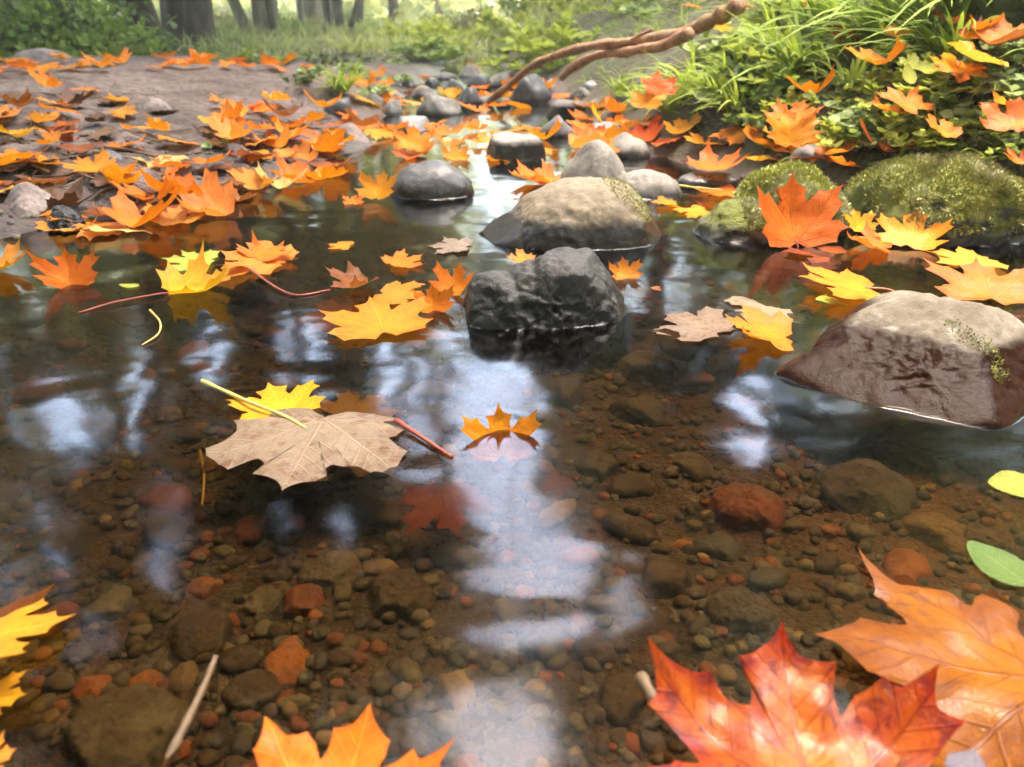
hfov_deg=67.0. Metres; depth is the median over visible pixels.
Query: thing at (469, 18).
shrub
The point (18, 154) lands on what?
maple leaf
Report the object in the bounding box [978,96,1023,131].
maple leaf
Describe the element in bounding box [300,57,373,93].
grass tussock
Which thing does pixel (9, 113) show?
maple leaf
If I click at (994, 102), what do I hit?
leafy plant
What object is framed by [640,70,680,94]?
maple leaf
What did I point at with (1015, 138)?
leafy plant
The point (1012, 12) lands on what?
leafy plant
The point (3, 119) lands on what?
maple leaf
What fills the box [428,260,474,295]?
maple leaf
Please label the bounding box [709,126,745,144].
maple leaf
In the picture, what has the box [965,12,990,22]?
leafy plant
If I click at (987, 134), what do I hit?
leafy plant
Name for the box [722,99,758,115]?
leafy plant
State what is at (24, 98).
maple leaf
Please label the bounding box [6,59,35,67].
maple leaf
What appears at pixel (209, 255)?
maple leaf
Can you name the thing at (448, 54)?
leafy plant
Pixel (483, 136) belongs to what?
maple leaf
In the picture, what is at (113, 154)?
river rock
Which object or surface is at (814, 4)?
grass tussock
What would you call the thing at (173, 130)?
twig
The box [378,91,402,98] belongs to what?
maple leaf
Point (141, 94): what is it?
twig
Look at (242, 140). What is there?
maple leaf
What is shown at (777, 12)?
leafy plant
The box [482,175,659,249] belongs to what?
river rock
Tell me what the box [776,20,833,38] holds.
leafy plant
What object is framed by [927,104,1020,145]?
leafy plant
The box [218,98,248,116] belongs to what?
maple leaf
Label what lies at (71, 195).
maple leaf
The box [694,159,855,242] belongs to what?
river rock
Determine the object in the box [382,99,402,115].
river rock
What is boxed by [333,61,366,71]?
leafy plant
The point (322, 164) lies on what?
maple leaf
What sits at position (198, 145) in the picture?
twig
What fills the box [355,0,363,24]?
forest tree
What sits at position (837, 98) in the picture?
leafy plant
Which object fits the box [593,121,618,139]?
river rock
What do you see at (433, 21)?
leafy plant
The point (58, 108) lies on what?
maple leaf
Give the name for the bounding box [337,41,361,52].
leafy plant
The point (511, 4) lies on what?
shrub
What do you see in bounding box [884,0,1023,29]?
grass tussock
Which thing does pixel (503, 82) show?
maple leaf
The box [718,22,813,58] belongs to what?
leafy plant
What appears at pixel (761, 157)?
maple leaf
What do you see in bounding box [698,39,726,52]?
leafy plant
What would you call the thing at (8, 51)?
shrub
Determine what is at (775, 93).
leafy plant
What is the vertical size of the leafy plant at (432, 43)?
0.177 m
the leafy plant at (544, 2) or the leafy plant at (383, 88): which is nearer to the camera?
the leafy plant at (383, 88)
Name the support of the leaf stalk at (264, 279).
on the stream water
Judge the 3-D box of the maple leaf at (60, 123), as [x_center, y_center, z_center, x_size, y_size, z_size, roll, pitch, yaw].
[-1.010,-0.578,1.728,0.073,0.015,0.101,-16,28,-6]
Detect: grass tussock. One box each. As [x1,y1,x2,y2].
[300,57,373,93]
[345,60,384,79]
[592,71,634,94]
[610,40,724,102]
[614,66,707,114]
[615,79,644,104]
[641,48,748,112]
[651,0,808,28]
[666,34,756,84]
[687,1,811,63]
[689,68,767,115]
[695,0,802,34]
[701,0,956,52]
[713,6,870,94]
[733,0,879,47]
[769,0,978,47]
[779,10,912,64]
[786,0,1011,63]
[797,43,893,92]
[821,0,923,27]
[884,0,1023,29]
[892,0,1023,33]
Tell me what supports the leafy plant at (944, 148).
on the ground at (181, 88)
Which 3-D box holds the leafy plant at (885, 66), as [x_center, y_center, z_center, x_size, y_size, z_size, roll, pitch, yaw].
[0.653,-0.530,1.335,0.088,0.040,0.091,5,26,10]
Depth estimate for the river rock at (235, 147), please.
1.60 m
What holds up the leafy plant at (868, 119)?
on the ground at (181, 88)
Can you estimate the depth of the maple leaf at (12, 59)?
2.94 m
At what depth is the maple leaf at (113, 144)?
1.54 m
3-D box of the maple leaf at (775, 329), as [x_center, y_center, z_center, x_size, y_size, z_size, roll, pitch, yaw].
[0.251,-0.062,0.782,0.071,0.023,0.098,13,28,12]
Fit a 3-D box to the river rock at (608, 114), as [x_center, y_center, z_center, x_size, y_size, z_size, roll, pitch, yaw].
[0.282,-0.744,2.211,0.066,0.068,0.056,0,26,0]
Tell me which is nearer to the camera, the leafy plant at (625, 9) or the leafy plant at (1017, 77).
the leafy plant at (1017, 77)
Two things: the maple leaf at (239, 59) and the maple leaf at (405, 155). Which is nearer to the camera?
the maple leaf at (405, 155)
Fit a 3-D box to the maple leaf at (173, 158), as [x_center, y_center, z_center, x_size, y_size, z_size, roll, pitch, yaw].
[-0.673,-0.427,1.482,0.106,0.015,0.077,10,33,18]
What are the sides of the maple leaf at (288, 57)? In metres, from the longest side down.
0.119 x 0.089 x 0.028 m
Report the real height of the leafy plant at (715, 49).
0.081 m
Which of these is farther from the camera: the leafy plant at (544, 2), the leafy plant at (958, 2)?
the leafy plant at (544, 2)
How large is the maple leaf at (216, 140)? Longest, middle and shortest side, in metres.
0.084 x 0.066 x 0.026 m
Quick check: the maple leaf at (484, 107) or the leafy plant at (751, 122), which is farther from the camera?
the maple leaf at (484, 107)
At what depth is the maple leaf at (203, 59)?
3.05 m
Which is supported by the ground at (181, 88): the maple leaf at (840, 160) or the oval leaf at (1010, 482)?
the maple leaf at (840, 160)
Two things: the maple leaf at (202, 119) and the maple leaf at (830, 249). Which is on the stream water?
the maple leaf at (830, 249)
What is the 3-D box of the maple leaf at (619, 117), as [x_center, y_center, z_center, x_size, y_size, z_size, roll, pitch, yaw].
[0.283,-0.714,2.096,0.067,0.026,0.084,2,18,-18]
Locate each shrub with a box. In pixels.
[0,0,130,54]
[0,0,174,57]
[0,7,59,56]
[2,0,189,54]
[89,18,189,55]
[188,39,231,53]
[213,7,252,26]
[215,20,251,33]
[215,25,241,42]
[235,24,276,41]
[245,8,295,26]
[278,13,316,33]
[286,28,317,40]
[295,13,324,29]
[308,20,349,34]
[337,25,368,38]
[344,6,377,26]
[355,15,387,31]
[428,3,508,35]
[498,0,571,18]
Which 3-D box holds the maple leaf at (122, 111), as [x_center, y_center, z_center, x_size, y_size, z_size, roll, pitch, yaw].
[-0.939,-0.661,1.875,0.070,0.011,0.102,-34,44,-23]
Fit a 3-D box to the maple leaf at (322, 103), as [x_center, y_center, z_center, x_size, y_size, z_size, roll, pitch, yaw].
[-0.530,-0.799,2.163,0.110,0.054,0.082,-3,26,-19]
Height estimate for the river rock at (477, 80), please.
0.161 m
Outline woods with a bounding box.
[64,0,569,25]
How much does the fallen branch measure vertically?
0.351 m
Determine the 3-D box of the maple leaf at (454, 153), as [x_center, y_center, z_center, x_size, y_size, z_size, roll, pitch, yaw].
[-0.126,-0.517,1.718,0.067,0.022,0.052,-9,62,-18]
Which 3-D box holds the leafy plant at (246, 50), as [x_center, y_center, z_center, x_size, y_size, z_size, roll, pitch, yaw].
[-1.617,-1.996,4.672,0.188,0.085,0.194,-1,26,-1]
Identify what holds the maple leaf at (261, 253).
on the maple leaf at (260, 267)
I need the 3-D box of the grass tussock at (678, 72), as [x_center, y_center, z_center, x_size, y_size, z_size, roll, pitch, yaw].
[0.384,-0.760,1.867,0.267,0.142,0.337,13,29,24]
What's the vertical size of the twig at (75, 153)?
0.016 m
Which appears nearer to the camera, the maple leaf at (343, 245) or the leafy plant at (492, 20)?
the maple leaf at (343, 245)
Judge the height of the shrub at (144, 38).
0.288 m
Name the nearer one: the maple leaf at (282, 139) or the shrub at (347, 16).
the maple leaf at (282, 139)
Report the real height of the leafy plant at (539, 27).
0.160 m
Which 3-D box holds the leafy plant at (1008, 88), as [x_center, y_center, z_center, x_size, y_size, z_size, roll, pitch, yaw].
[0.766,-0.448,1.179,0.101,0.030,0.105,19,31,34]
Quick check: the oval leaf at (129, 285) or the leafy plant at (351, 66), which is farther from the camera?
the leafy plant at (351, 66)
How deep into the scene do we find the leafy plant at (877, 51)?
1.41 m
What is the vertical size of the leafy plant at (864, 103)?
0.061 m
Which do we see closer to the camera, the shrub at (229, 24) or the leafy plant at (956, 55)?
the leafy plant at (956, 55)
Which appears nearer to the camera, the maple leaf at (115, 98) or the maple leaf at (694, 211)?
the maple leaf at (694, 211)
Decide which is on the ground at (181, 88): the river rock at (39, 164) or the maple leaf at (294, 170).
the river rock at (39, 164)
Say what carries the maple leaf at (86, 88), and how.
on the ground at (181, 88)
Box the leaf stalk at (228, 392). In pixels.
[200,379,306,427]
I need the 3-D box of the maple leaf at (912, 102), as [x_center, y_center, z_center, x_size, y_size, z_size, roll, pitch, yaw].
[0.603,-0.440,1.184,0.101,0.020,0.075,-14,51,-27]
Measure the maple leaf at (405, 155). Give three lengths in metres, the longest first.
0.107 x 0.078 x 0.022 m
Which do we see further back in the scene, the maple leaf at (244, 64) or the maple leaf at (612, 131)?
the maple leaf at (244, 64)
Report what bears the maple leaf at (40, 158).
on the ground at (181, 88)
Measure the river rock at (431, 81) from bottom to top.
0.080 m
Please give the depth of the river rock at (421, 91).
2.93 m
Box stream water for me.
[0,51,1023,766]
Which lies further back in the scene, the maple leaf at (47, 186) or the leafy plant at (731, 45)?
the leafy plant at (731, 45)
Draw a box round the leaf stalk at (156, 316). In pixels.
[142,309,161,344]
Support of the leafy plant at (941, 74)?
on the ground at (181, 88)
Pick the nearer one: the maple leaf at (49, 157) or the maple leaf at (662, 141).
the maple leaf at (49, 157)
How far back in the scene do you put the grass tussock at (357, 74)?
3.14 m
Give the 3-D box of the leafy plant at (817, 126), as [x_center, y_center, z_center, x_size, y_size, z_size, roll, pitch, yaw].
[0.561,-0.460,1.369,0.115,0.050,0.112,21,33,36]
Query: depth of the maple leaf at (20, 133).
1.54 m
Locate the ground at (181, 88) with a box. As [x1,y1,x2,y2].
[0,0,1023,238]
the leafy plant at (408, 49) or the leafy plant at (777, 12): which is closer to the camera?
the leafy plant at (777, 12)
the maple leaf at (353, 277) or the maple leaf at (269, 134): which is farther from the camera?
the maple leaf at (269, 134)
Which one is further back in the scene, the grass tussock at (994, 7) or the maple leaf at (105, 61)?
the maple leaf at (105, 61)
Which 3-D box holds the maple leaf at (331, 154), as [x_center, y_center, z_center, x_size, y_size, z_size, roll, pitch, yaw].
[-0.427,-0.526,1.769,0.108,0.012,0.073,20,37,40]
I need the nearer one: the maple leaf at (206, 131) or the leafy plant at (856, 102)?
the leafy plant at (856, 102)
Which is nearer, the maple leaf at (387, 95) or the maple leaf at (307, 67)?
the maple leaf at (387, 95)
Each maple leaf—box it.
[0,57,27,61]
[0,86,33,107]
[0,92,38,102]
[0,104,22,116]
[0,113,10,122]
[0,124,34,136]
[0,147,47,158]
[0,155,25,165]
[0,155,36,171]
[0,178,40,191]
[0,178,64,184]
[0,236,25,269]
[0,598,76,657]
[0,671,25,713]
[0,730,16,766]
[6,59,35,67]
[10,58,40,62]
[15,175,58,179]
[16,155,58,163]
[22,62,61,72]
[23,247,98,288]
[25,66,64,86]
[25,109,59,122]
[31,151,59,163]
[34,178,63,191]
[34,215,96,231]
[35,125,79,133]
[35,130,60,143]
[36,101,80,113]
[37,96,75,108]
[39,210,100,222]
[42,125,79,141]
[44,120,79,129]
[45,176,91,207]
[49,51,70,57]
[54,61,91,69]
[54,140,102,152]
[55,87,94,103]
[55,93,86,103]
[56,170,77,180]
[58,146,115,171]
[64,173,94,182]
[71,55,91,65]
[71,87,100,90]
[72,221,125,240]
[77,224,151,233]
[78,59,115,65]
[78,127,114,140]
[78,172,137,185]
[78,194,159,216]
[79,242,232,312]
[80,51,111,66]
[84,112,109,121]
[95,47,131,62]
[98,96,121,103]
[99,162,137,173]
[101,165,145,183]
[101,183,184,227]
[102,183,153,200]
[103,92,128,101]
[105,133,145,146]
[107,176,173,199]
[109,105,138,118]
[120,123,152,129]
[133,155,190,168]
[137,164,194,193]
[138,108,178,113]
[139,203,205,225]
[144,112,169,130]
[149,165,191,177]
[151,51,176,57]
[151,156,192,167]
[157,135,197,144]
[159,58,177,65]
[163,205,207,213]
[163,249,219,270]
[171,167,236,215]
[174,59,194,65]
[182,260,249,283]
[185,47,210,64]
[187,181,235,195]
[191,148,231,163]
[193,125,214,134]
[195,163,238,171]
[198,114,219,132]
[202,52,219,58]
[203,116,254,138]
[205,408,406,489]
[206,137,240,146]
[207,92,230,103]
[210,97,242,122]
[218,59,234,66]
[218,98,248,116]
[220,113,245,132]
[220,172,245,187]
[220,240,298,273]
[223,162,267,173]
[223,185,256,200]
[225,57,249,61]
[226,167,277,189]
[227,379,324,418]
[228,148,275,155]
[230,57,256,66]
[236,230,293,260]
[238,131,268,142]
[240,150,279,163]
[242,137,276,146]
[245,120,275,128]
[246,132,276,139]
[248,100,279,111]
[252,123,292,147]
[253,703,454,766]
[255,160,308,188]
[259,53,280,65]
[261,87,290,99]
[262,99,303,115]
[265,128,299,138]
[269,62,289,71]
[270,115,308,126]
[270,155,314,182]
[272,152,321,165]
[273,146,296,157]
[274,118,313,137]
[277,52,296,64]
[289,129,318,138]
[290,141,318,161]
[299,130,336,144]
[300,111,325,121]
[301,63,313,69]
[302,88,341,106]
[304,158,351,166]
[304,164,347,179]
[310,128,346,151]
[311,116,353,124]
[318,149,343,157]
[319,296,432,340]
[322,127,337,134]
[325,260,378,287]
[329,241,353,249]
[337,110,356,119]
[338,135,355,143]
[342,194,364,204]
[344,72,378,86]
[345,102,387,126]
[350,93,381,107]
[354,170,397,199]
[355,123,379,129]
[364,128,392,139]
[366,65,385,75]
[373,280,425,303]
[374,76,394,85]
[376,120,409,129]
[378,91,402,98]
[380,96,408,105]
[381,248,423,267]
[391,124,435,151]
[391,145,428,159]
[399,98,420,105]
[405,139,433,156]
[411,284,455,312]
[423,122,462,135]
[428,236,472,253]
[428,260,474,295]
[430,119,447,124]
[434,126,471,146]
[437,87,461,97]
[440,142,469,160]
[442,136,469,142]
[458,101,489,111]
[460,402,541,440]
[463,118,487,129]
[470,130,493,142]
[471,83,490,88]
[484,154,506,160]
[485,99,511,105]
[486,129,519,134]
[501,77,517,87]
[502,92,512,96]
[507,101,531,108]
[507,249,535,262]
[509,158,541,181]
[511,125,540,128]
[516,116,561,138]
[525,175,559,183]
[528,160,560,182]
[542,76,557,88]
[545,148,558,154]
[552,93,569,98]
[565,118,585,126]
[566,107,593,119]
[568,124,599,146]
[570,122,606,136]
[572,95,587,106]
[577,123,595,130]
[582,97,605,107]
[588,133,620,151]
[591,101,620,121]
[595,120,632,140]
[601,92,626,112]
[606,114,628,121]
[608,256,643,279]
[615,113,651,126]
[620,113,663,140]
[623,286,661,298]
[628,89,667,109]
[636,116,662,125]
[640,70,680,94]
[645,622,965,766]
[650,136,683,146]
[651,196,676,206]
[654,306,741,340]
[663,112,700,133]
[673,204,708,217]
[684,133,725,144]
[686,140,753,170]
[695,184,735,196]
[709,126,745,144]
[714,24,730,30]
[724,296,802,323]
[725,302,793,350]
[743,124,775,148]
[745,46,777,61]
[746,155,778,160]
[757,170,847,247]
[763,107,823,147]
[764,97,824,120]
[771,140,805,152]
[781,245,846,262]
[786,65,835,93]
[786,156,832,159]
[800,263,894,299]
[806,138,827,144]
[807,146,843,162]
[814,137,857,154]
[815,549,1023,766]
[824,155,860,166]
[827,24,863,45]
[843,208,878,231]
[845,37,908,64]
[847,219,892,252]
[859,118,926,151]
[869,94,889,111]
[873,102,906,112]
[874,208,953,250]
[876,83,933,113]
[880,24,912,35]
[897,83,931,94]
[898,51,937,73]
[924,114,962,137]
[924,257,1023,304]
[927,247,1007,269]
[928,52,985,72]
[931,5,979,23]
[933,59,988,82]
[948,40,1008,66]
[953,15,1003,38]
[969,11,1023,42]
[970,15,1023,44]
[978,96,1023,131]
[991,88,1011,104]
[1005,146,1023,163]
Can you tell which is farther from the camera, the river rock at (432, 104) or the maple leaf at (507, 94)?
the maple leaf at (507, 94)
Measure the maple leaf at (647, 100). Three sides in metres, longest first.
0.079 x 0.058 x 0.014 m
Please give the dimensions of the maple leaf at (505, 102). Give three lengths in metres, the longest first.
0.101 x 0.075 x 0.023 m
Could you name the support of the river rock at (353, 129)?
on the ground at (181, 88)
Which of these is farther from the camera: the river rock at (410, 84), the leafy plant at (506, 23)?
the leafy plant at (506, 23)
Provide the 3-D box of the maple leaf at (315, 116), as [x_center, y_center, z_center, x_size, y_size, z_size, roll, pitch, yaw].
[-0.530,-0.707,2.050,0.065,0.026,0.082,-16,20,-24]
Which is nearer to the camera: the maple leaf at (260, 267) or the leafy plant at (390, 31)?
the maple leaf at (260, 267)
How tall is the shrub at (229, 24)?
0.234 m
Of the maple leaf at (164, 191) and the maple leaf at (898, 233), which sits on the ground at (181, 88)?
the maple leaf at (164, 191)
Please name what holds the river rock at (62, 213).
on the ground at (181, 88)
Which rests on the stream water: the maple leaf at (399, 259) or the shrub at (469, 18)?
the maple leaf at (399, 259)
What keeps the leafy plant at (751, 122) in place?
on the ground at (181, 88)
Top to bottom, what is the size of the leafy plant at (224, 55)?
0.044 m
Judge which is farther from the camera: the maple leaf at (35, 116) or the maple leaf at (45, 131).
the maple leaf at (35, 116)
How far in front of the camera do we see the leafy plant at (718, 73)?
1.72 m
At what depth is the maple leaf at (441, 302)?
0.86 m
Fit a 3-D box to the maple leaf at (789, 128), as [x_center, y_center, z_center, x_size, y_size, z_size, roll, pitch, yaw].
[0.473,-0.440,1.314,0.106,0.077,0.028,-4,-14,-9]
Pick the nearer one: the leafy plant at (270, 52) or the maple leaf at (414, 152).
the maple leaf at (414, 152)
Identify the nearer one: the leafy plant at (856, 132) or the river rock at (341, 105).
the leafy plant at (856, 132)
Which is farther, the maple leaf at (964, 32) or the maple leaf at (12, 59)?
the maple leaf at (12, 59)
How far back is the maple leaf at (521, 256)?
1.03 m
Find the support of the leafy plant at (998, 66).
on the ground at (181, 88)
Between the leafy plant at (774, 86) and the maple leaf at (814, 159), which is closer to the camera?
the maple leaf at (814, 159)
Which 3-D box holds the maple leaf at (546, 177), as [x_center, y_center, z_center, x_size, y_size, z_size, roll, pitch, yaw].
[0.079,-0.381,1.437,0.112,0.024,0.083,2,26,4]
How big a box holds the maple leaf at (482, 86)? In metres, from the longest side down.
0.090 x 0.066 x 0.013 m
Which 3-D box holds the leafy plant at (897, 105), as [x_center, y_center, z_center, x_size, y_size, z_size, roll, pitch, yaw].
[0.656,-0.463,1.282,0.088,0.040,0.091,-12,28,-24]
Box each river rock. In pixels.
[4,182,52,217]
[11,48,71,59]
[19,157,45,169]
[47,205,89,233]
[105,150,121,159]
[137,97,171,113]
[223,143,246,157]
[324,98,351,117]
[342,123,369,141]
[367,93,385,106]
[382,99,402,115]
[391,160,474,198]
[392,93,406,99]
[398,115,430,131]
[402,80,417,87]
[411,85,435,97]
[416,92,461,115]
[425,77,439,85]
[436,72,456,79]
[442,79,463,90]
[457,87,480,107]
[458,65,479,77]
[463,247,624,329]
[466,75,491,89]
[479,95,496,103]
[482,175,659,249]
[486,132,545,160]
[490,70,518,87]
[496,98,512,106]
[509,73,551,103]
[531,67,546,74]
[540,115,573,136]
[546,78,555,90]
[546,99,586,117]
[569,87,589,100]
[580,80,596,90]
[586,96,602,113]
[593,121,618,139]
[599,111,616,121]
[613,132,650,157]
[676,172,740,187]
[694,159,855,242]
[778,290,1023,427]
[788,143,832,169]
[843,149,1023,246]
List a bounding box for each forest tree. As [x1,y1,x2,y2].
[118,0,217,51]
[227,0,280,37]
[296,0,304,25]
[303,0,322,23]
[320,0,360,30]
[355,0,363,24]
[388,0,397,24]
[435,0,442,14]
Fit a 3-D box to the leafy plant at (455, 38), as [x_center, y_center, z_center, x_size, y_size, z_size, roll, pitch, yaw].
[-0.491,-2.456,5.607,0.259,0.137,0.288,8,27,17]
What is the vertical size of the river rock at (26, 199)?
0.097 m
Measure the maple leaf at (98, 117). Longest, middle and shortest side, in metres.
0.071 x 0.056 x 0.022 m
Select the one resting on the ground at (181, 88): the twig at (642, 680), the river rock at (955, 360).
the river rock at (955, 360)
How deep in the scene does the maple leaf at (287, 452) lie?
0.59 m
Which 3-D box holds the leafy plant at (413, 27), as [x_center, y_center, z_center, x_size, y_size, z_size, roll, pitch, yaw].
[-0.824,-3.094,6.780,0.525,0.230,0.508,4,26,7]
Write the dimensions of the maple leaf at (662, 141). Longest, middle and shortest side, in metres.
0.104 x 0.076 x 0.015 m
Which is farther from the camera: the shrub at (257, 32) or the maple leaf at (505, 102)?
the shrub at (257, 32)
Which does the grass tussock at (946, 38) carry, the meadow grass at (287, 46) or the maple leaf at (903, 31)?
the maple leaf at (903, 31)
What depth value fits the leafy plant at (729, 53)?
1.91 m
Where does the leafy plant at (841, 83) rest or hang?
on the ground at (181, 88)
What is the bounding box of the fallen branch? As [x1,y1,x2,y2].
[482,0,746,104]
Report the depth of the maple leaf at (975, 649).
0.39 m
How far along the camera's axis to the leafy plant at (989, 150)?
1.15 m
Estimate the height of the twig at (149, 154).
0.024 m
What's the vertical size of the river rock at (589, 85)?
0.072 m
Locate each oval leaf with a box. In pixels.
[119,284,138,287]
[816,294,866,305]
[902,63,916,83]
[967,541,1023,585]
[988,470,1023,496]
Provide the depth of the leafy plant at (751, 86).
1.68 m
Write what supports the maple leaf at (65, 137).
on the ground at (181, 88)
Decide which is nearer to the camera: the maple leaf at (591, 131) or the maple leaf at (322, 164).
the maple leaf at (322, 164)
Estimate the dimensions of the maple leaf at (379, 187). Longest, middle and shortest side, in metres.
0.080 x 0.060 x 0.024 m
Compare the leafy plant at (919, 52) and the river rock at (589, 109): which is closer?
the leafy plant at (919, 52)
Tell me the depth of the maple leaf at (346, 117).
2.26 m
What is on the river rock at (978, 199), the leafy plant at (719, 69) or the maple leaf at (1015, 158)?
the maple leaf at (1015, 158)
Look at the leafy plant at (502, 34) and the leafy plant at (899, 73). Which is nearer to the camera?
the leafy plant at (899, 73)
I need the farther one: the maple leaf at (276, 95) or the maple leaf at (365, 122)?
the maple leaf at (276, 95)
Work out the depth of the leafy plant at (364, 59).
4.33 m
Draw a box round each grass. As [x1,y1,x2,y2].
[108,0,607,60]
[530,0,1023,165]
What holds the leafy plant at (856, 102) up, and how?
on the ground at (181, 88)
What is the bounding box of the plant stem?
[679,184,721,190]
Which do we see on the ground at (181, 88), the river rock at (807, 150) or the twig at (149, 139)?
the twig at (149, 139)
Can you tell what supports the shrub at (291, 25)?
on the ground at (181, 88)
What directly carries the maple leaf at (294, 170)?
on the stream water
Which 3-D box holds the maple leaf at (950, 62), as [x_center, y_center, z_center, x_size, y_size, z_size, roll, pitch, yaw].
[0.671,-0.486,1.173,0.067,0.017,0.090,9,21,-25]
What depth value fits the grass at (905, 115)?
2.61 m
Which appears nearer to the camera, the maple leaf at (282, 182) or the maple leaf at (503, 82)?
the maple leaf at (282, 182)
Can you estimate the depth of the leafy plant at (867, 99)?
1.31 m
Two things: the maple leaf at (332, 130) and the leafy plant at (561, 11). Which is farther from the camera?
the leafy plant at (561, 11)
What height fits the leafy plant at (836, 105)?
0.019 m
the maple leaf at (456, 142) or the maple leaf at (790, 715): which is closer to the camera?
the maple leaf at (790, 715)
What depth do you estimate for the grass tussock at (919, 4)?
1.40 m
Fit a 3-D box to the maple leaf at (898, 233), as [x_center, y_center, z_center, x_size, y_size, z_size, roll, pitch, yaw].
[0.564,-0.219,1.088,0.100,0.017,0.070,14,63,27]
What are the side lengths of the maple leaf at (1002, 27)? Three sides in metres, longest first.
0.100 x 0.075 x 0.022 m
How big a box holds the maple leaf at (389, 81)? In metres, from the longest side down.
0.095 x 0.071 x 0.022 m
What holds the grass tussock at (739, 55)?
on the ground at (181, 88)
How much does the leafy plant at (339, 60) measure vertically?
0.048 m
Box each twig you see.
[0,162,49,173]
[30,153,89,175]
[32,172,76,176]
[48,96,101,98]
[59,147,116,155]
[60,177,83,187]
[76,175,116,194]
[80,183,122,200]
[97,146,155,157]
[117,92,158,95]
[131,133,165,144]
[151,128,191,131]
[157,140,199,146]
[165,655,218,757]
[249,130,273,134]
[634,671,679,738]
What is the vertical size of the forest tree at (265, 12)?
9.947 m
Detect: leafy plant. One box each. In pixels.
[197,52,221,59]
[201,138,228,148]
[212,52,235,54]
[214,53,238,60]
[216,33,234,41]
[231,50,255,62]
[234,45,254,54]
[239,36,255,45]
[253,49,281,57]
[267,50,297,62]
[273,51,301,59]
[279,69,317,85]
[286,53,315,58]
[297,63,330,72]
[304,54,336,66]
[331,56,352,62]
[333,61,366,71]
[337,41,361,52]
[349,38,378,50]
[356,54,378,62]
[357,83,396,94]
[370,17,432,45]
[381,73,416,84]
[382,58,407,63]
[387,30,445,59]
[387,43,443,60]
[396,17,450,38]
[404,17,470,43]
[408,14,464,38]
[410,14,457,36]
[426,40,465,64]
[436,34,462,48]
[439,32,484,54]
[463,11,519,42]
[464,22,492,42]
[472,6,536,36]
[474,28,577,76]
[480,28,506,40]
[481,40,511,54]
[492,22,532,43]
[500,9,601,62]
[514,0,565,16]
[524,22,552,39]
[526,14,575,41]
[533,0,593,12]
[551,0,602,19]
[552,0,577,4]
[594,0,635,15]
[618,3,662,16]
[678,42,711,50]
[685,31,749,60]
[693,90,749,108]
[697,55,733,70]
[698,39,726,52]
[701,56,763,79]
[704,72,742,92]
[713,10,764,32]
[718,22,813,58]
[719,57,763,84]
[720,34,756,57]
[720,104,769,127]
[722,31,755,42]
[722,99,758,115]
[725,73,762,94]
[736,45,811,86]
[736,113,779,129]
[737,24,763,33]
[738,84,803,123]
[739,70,812,105]
[752,50,778,64]
[755,38,845,71]
[756,33,825,49]
[757,51,786,71]
[760,79,796,96]
[763,88,810,110]
[765,2,805,18]
[770,59,830,95]
[776,2,809,23]
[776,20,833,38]
[787,88,856,116]
[802,40,828,51]
[802,90,840,101]
[805,107,853,134]
[814,114,897,149]
[819,35,834,40]
[822,86,854,97]
[822,100,855,111]
[828,112,881,129]
[829,74,842,86]
[834,76,859,86]
[835,57,861,69]
[837,117,887,139]
[840,107,887,117]
[842,66,887,95]
[849,100,872,107]
[850,78,942,113]
[852,131,905,148]
[861,49,900,64]
[862,63,901,84]
[862,111,908,136]
[864,96,894,103]
[867,98,937,110]
[872,103,939,124]
[873,36,955,65]
[874,116,955,153]
[875,104,959,141]
[885,51,995,91]
[885,69,919,75]
[886,60,961,95]
[894,101,985,140]
[898,38,949,58]
[905,20,951,47]
[914,134,978,152]
[915,117,957,127]
[917,62,996,95]
[918,47,963,61]
[924,85,974,108]
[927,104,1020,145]
[928,137,1010,160]
[930,53,971,72]
[938,107,982,127]
[939,97,981,111]
[943,64,1004,87]
[947,62,1012,80]
[953,0,982,22]
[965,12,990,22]
[967,136,1004,148]
[968,72,1023,97]
[970,38,981,47]
[975,61,1015,73]
[977,78,1023,99]
[977,98,1009,108]
[978,41,1023,53]
[982,96,1023,109]
[982,126,1023,144]
[983,68,1023,85]
[983,131,1023,143]
[986,44,1023,65]
[988,12,1023,27]
[992,131,1023,156]
[999,7,1023,14]
[1003,39,1023,47]
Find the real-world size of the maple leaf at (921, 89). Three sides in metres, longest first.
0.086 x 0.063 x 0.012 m
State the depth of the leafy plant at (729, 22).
2.21 m
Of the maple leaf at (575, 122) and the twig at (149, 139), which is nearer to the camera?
the twig at (149, 139)
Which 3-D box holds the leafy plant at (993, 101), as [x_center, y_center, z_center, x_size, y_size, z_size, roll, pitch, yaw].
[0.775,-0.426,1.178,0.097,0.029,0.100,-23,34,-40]
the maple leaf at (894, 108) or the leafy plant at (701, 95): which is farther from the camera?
the leafy plant at (701, 95)
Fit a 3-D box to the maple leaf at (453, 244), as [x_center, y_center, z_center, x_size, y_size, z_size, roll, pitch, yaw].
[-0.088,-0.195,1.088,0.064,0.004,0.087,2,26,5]
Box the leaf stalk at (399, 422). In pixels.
[394,418,452,457]
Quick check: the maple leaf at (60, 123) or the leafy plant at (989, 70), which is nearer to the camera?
the leafy plant at (989, 70)
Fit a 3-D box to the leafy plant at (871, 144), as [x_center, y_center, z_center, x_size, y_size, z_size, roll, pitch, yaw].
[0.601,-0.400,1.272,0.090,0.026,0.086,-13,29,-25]
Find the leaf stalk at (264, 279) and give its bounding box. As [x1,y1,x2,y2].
[247,267,329,295]
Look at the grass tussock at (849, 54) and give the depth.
1.50 m
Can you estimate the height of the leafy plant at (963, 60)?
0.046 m
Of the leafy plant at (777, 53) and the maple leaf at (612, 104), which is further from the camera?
the maple leaf at (612, 104)
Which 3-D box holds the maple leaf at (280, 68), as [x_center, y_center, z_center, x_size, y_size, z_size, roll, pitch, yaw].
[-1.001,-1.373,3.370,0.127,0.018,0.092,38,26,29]
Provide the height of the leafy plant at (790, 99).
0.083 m

